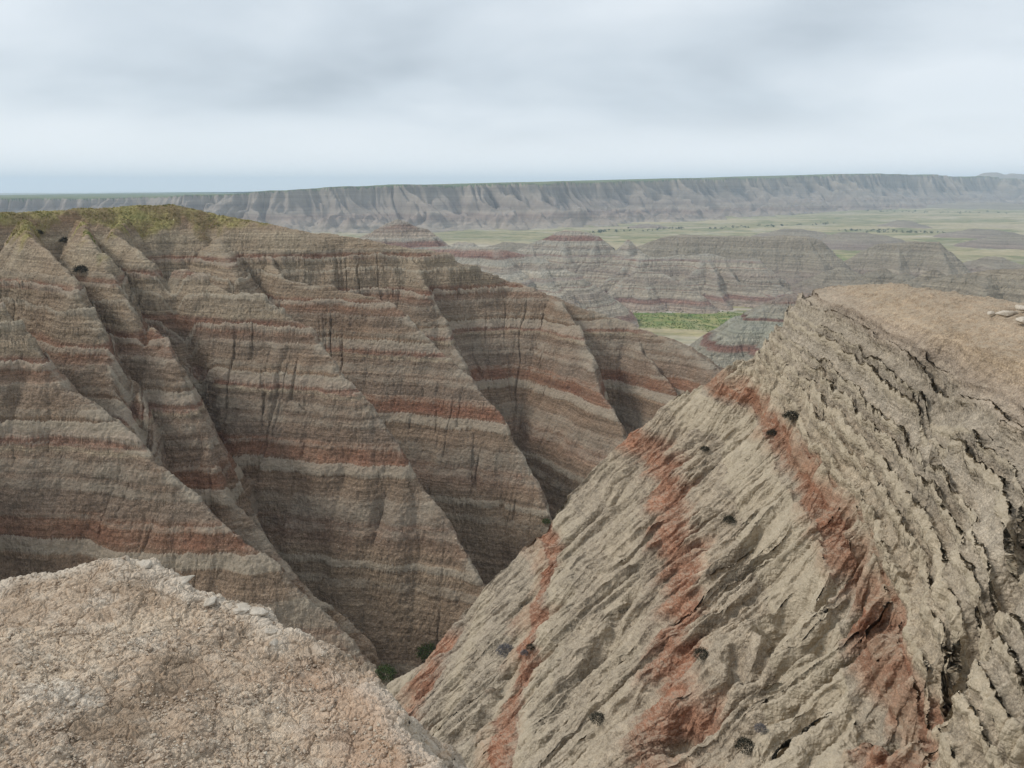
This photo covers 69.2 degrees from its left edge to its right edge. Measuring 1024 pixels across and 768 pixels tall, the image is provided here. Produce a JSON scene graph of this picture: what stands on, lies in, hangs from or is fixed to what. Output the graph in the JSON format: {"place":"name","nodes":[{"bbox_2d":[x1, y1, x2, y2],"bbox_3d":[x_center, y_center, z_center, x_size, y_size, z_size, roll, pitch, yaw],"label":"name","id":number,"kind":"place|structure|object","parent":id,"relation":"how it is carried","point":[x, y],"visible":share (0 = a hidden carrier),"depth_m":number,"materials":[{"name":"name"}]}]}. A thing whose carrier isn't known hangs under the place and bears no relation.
{"place":"outdoors","nodes":[
{"label":"outdoors","id":0,"kind":"place"},
{"bbox_2d":[0,555,466,767],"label":"mound","id":1,"kind":"object","parent":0,"point":[93,601],"visible":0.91,"depth_m":3.47,"materials":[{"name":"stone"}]},
{"bbox_2d":[136,559,151,568],"bbox_3d":[-2.130,1.047,4.316,0.106,0.029,0.076,12,19,39],"label":"stone","id":2,"kind":"object","parent":1,"relation":"on","point":[147,563],"visible":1,"depth_m":4.30,"materials":[{"name":"beige stone"}]},
{"bbox_2d":[180,575,194,583],"bbox_3d":[-1.875,1.119,4.252,0.117,0.036,0.094,-14,10,-38],"label":"stone","id":3,"kind":"object","parent":1,"relation":"on","point":[185,579],"visible":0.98,"depth_m":4.24,"materials":[{"name":"beige stone"}]},
{"bbox_2d":[203,596,216,606],"bbox_3d":[-1.676,1.209,4.123,0.064,0.036,0.091,-2,15,-6],"label":"stone","id":4,"kind":"object","parent":1,"relation":"on","point":[210,601],"visible":1,"depth_m":4.11,"materials":[{"name":"beige stone"}]},
{"bbox_2d":[232,603,250,613],"bbox_3d":[-1.500,1.242,4.111,0.100,0.028,0.136,-12,11,-29],"label":"stone","id":5,"kind":"object","parent":1,"relation":"on","point":[242,608],"visible":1,"depth_m":4.08,"materials":[{"name":"beige stone"}]},
{"bbox_2d":[249,607,268,615],"bbox_3d":[-1.401,1.255,4.087,0.124,0.030,0.076,6,10,19],"label":"stone","id":6,"kind":"object","parent":1,"relation":"on","point":[259,611],"visible":1,"depth_m":4.07,"materials":[{"name":"beige stone"}]},
{"bbox_2d":[264,628,277,634],"bbox_3d":[-1.290,1.322,3.971,0.069,0.038,0.054,3,4,-22],"label":"stone","id":7,"kind":"object","parent":1,"relation":"on","point":[269,631],"visible":1,"depth_m":3.96,"materials":[{"name":"beige stone"}]},
{"bbox_2d":[269,638,277,646],"bbox_3d":[-1.244,1.355,3.881,0.039,0.036,0.048,5,15,19],"label":"stone","id":8,"kind":"object","parent":1,"relation":"on","point":[273,642],"visible":1,"depth_m":3.87,"materials":[{"name":"beige stone"}]},
{"bbox_2d":[0,204,724,685],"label":"canyon wall","id":9,"kind":"structure","parent":0,"point":[368,454],"depth_m":111.88,"materials":[{"name":"stone"}]},
{"bbox_2d":[58,237,67,242],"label":"shrub","id":10,"kind":"object","parent":9,"relation":"on","point":[64,240],"visible":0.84,"depth_m":142.11,"materials":[{"name":"plant"}]},
{"bbox_2d":[73,264,86,272],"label":"shrub","id":11,"kind":"object","parent":9,"relation":"on","point":[77,269],"visible":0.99,"depth_m":116.15,"materials":[{"name":"green plant"}]},
{"bbox_2d":[0,203,272,243],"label":"grass","id":12,"kind":"structure","parent":9,"relation":"on","point":[26,220],"depth_m":149.31,"materials":[{"name":"green plant"}]},
{"bbox_2d":[374,663,396,681],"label":"shrub","id":13,"kind":"object","parent":9,"relation":"on","point":[382,670],"visible":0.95,"depth_m":76.75,"materials":[{"name":"green plant"}]},
{"bbox_2d":[416,642,436,661],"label":"shrub","id":14,"kind":"object","parent":9,"relation":"on","point":[426,647],"visible":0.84,"depth_m":98.08,"materials":[{"name":"green plant"}]},
{"bbox_2d":[541,518,549,523],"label":"shrub","id":15,"kind":"object","parent":9,"relation":"on","point":[545,521],"visible":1,"depth_m":117.78,"materials":[{"name":"green plant"}]},
{"bbox_2d":[357,219,453,248],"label":"hill","id":16,"kind":"structure","parent":0,"point":[398,232],"depth_m":667.54,"materials":[{"name":"stone"}]},
{"bbox_2d":[450,242,478,248],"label":"hill","id":17,"kind":"structure","parent":0,"point":[459,245],"depth_m":805.28,"materials":[{"name":"stone"}]},
{"bbox_2d":[486,242,527,251],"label":"hill","id":18,"kind":"structure","parent":0,"point":[511,246],"depth_m":875.66,"materials":[{"name":"grey stone"}]},
{"bbox_2d":[0,173,1023,233],"bbox_3d":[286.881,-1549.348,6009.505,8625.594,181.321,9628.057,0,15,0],"label":"scarp","id":19,"kind":"structure","parent":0,"point":[477,206],"depth_m":2086.89,"materials":[{"name":"stone"}]},
{"bbox_2d":[0,193,1023,345],"bbox_3d":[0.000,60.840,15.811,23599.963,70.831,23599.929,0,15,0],"label":"ground","id":20,"kind":"structure","parent":0,"point":[946,220],"depth_m":1691.58,"materials":[{"name":"green plant"}]},
{"bbox_2d":[634,254,849,331],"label":"meadow brush","id":21,"kind":"object","parent":20,"relation":"on","point":[641,318],"visible":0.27,"depth_m":565.13,"materials":[{"name":"green plant"}]},
{"bbox_2d":[589,209,1007,232],"bbox_3d":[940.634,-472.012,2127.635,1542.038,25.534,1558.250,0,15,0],"label":"trees","id":22,"kind":"object","parent":20,"relation":"on","point":[732,226],"visible":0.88,"depth_m":1707.17,"materials":[{"name":"green plant"}]},
{"bbox_2d":[0,0,1023,192],"label":"sky","id":23,"kind":"structure","parent":0,"point":[97,96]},
{"bbox_2d":[426,247,638,327],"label":"hill","id":24,"kind":"structure","parent":0,"point":[547,277],"depth_m":540.74,"materials":[{"name":"stone"}]},
{"bbox_2d":[516,230,618,276],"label":"hill","id":25,"kind":"structure","parent":0,"point":[581,253],"depth_m":739.45,"materials":[{"name":"stone"}]},
{"bbox_2d":[612,240,643,258],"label":"hill","id":26,"kind":"structure","parent":0,"point":[627,248],"depth_m":736.20,"materials":[{"name":"stone"}]},
{"bbox_2d":[583,253,685,293],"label":"hill","id":27,"kind":"structure","parent":0,"point":[608,276],"depth_m":693.33,"materials":[{"name":"stone"}]},
{"bbox_2d":[629,224,666,227],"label":"hill","id":28,"kind":"structure","parent":0,"point":[647,226],"depth_m":1808.27,"materials":[{"name":"grey stone"}]},
{"bbox_2d":[608,269,719,313],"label":"hill","id":29,"kind":"structure","parent":0,"point":[643,290],"depth_m":617.03,"materials":[{"name":"stone"}]},
{"bbox_2d":[386,282,1023,767],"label":"ridge","id":30,"kind":"structure","parent":0,"point":[846,590],"depth_m":25.48,"materials":[{"name":"stone"}]},
{"bbox_2d":[495,643,511,656],"bbox_3d":[-0.313,12.712,35.514,0.949,0.541,0.989,-7,16,-24],"label":"shrub","id":31,"kind":"object","parent":30,"relation":"on","point":[508,647],"visible":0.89,"depth_m":35.46,"materials":[{"name":"grey plant"}]},
{"bbox_2d":[520,649,527,655],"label":"shrub","id":32,"kind":"object","parent":30,"relation":"on","point":[524,651],"visible":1,"depth_m":32.91,"materials":[{"name":"grey plant"}]},
{"bbox_2d":[526,643,534,650],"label":"shrub","id":33,"kind":"object","parent":30,"relation":"on","point":[529,646],"visible":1,"depth_m":32.89,"materials":[{"name":"green plant"}]},
{"bbox_2d":[589,711,604,725],"bbox_3d":[2.822,10.886,24.269,0.618,0.366,0.628,0,15,0],"label":"shrub","id":34,"kind":"object","parent":30,"relation":"on","point":[601,714],"visible":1,"depth_m":24.21,"materials":[{"name":"green plant"}]},
{"bbox_2d":[691,647,708,661],"bbox_3d":[5.883,8.342,23.054,0.619,0.366,0.615,0,15,0],"label":"shrub","id":35,"kind":"object","parent":30,"relation":"on","point":[701,655],"visible":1,"depth_m":22.99,"materials":[{"name":"green plant"}]},
{"bbox_2d":[700,445,708,450],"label":"shrub","id":36,"kind":"object","parent":30,"relation":"on","point":[703,447],"visible":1,"depth_m":39.50,"materials":[{"name":"plant"}]},
{"bbox_2d":[722,515,735,523],"bbox_3d":[9.304,5.767,31.782,0.633,0.348,0.610,0,15,0],"label":"shrub","id":37,"kind":"object","parent":30,"relation":"on","point":[730,518],"visible":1,"depth_m":31.70,"materials":[{"name":"green plant"}]},
{"bbox_2d":[734,735,754,754],"bbox_3d":[5.723,8.855,18.230,0.594,0.335,0.566,0,15,0],"label":"shrub","id":38,"kind":"object","parent":30,"relation":"on","point":[741,741],"visible":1,"depth_m":18.20,"materials":[{"name":"plant"}]},
{"bbox_2d":[753,722,766,733],"bbox_3d":[6.178,8.530,18.441,0.379,0.220,0.378,0,15,0],"label":"shrub","id":39,"kind":"object","parent":30,"relation":"on","point":[763,726],"visible":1,"depth_m":18.43,"materials":[{"name":"plant"}]},
{"bbox_2d":[765,429,776,435],"bbox_3d":[12.494,2.314,35.687,0.661,0.355,0.616,0,15,0],"label":"shrub","id":40,"kind":"object","parent":30,"relation":"on","point":[770,431],"visible":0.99,"depth_m":35.68,"materials":[{"name":"plant"}]},
{"bbox_2d":[782,410,799,419],"bbox_3d":[12.858,1.399,34.150,0.859,0.522,0.934,0,15,0],"label":"shrub","id":41,"kind":"object","parent":30,"relation":"on","point":[789,414],"visible":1,"depth_m":34.04,"materials":[{"name":"plant"}]},
{"bbox_2d":[995,310,1018,316],"bbox_3d":[16.055,-2.285,24.100,0.690,0.228,0.411,-2,16,1],"label":"rock","id":42,"kind":"object","parent":30,"relation":"on","point":[1004,313],"visible":0.98,"depth_m":23.97,"materials":[{"name":"beige stone"}]},
{"bbox_2d":[1015,305,1023,310],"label":"rock","id":43,"kind":"object","parent":30,"relation":"on","point":[1019,307],"visible":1,"depth_m":23.61,"materials":[{"name":"beige stone"}]},
{"bbox_2d":[1015,317,1023,323],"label":"rock","id":44,"kind":"object","parent":30,"relation":"on","point":[1020,319],"visible":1,"depth_m":22.58,"materials":[{"name":"beige stone"}]},
{"bbox_2d":[679,253,791,309],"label":"hill","id":45,"kind":"structure","parent":0,"point":[720,282],"depth_m":658.88,"materials":[{"name":"stone"}]},
{"bbox_2d":[637,234,853,277],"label":"hill","id":46,"kind":"structure","parent":0,"point":[806,256],"depth_m":803.78,"materials":[{"name":"grey stone"}]},
{"bbox_2d":[690,291,811,367],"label":"hill","id":47,"kind":"structure","parent":0,"point":[743,336],"depth_m":352.52,"materials":[{"name":"grey stone"}]},
{"bbox_2d":[761,285,796,298],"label":"hill","id":48,"kind":"structure","parent":0,"point":[774,291],"depth_m":644.05,"materials":[{"name":"stone"}]},
{"bbox_2d":[751,229,828,236],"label":"hill","id":49,"kind":"structure","parent":0,"point":[798,232],"depth_m":1363.57,"materials":[{"name":"grey stone"}]},
{"bbox_2d":[776,273,806,285],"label":"hill","id":50,"kind":"structure","parent":0,"point":[791,279],"depth_m":730.27,"materials":[{"name":"grey stone"}]},
{"bbox_2d":[791,267,861,293],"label":"hill","id":51,"kind":"structure","parent":0,"point":[842,276],"depth_m":650.60,"materials":[{"name":"grey stone"}]},
{"bbox_2d":[846,282,868,285],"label":"hill","id":52,"kind":"structure","parent":0,"point":[860,283],"depth_m":504.83,"materials":[{"name":"grey stone"}]},
{"bbox_2d":[813,232,905,250],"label":"hill","id":53,"kind":"structure","parent":0,"point":[851,241],"depth_m":1238.74,"materials":[{"name":"grey stone"}]},
{"bbox_2d":[845,268,915,285],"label":"hill","id":54,"kind":"structure","parent":0,"point":[882,276],"depth_m":566.72,"materials":[{"name":"grey stone"}]},
{"bbox_2d":[876,220,931,228],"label":"hill","id":55,"kind":"structure","parent":0,"point":[903,224],"depth_m":1787.41,"materials":[{"name":"grey stone"}]},
{"bbox_2d":[844,241,970,276],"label":"hill","id":56,"kind":"structure","parent":0,"point":[915,258],"depth_m":774.16,"materials":[{"name":"grey stone"}]},
{"bbox_2d":[901,268,945,287],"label":"hill","id":57,"kind":"structure","parent":0,"point":[927,276],"depth_m":520.20,"materials":[{"name":"grey stone"}]},
{"bbox_2d":[917,268,1023,302],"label":"hill","id":58,"kind":"structure","parent":0,"point":[1006,284],"depth_m":425.35,"materials":[{"name":"grey stone"}]},
{"bbox_2d":[924,202,1023,209],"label":"hill","id":59,"kind":"structure","parent":0,"point":[986,205],"depth_m":2952.16,"materials":[{"name":"grey stone"}]},
{"bbox_2d":[933,229,1016,238],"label":"hill","id":60,"kind":"structure","parent":0,"point":[975,233],"depth_m":1445.11,"materials":[{"name":"grey stone"}]},
{"bbox_2d":[953,234,1023,249],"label":"hill","id":61,"kind":"structure","parent":0,"point":[1015,241],"depth_m":1212.80,"materials":[{"name":"grey stone"}]},
{"bbox_2d":[963,256,1023,272],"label":"hill","id":62,"kind":"structure","parent":0,"point":[987,263],"depth_m":813.71,"materials":[{"name":"grey stone"}]},
{"bbox_2d":[978,172,1023,179],"bbox_3d":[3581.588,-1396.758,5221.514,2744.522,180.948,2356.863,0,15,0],"label":"mountains","id":63,"kind":"structure","parent":0,"point":[1006,176],"depth_m":5130.10,"materials":[{"name":"stone"}]}
]}

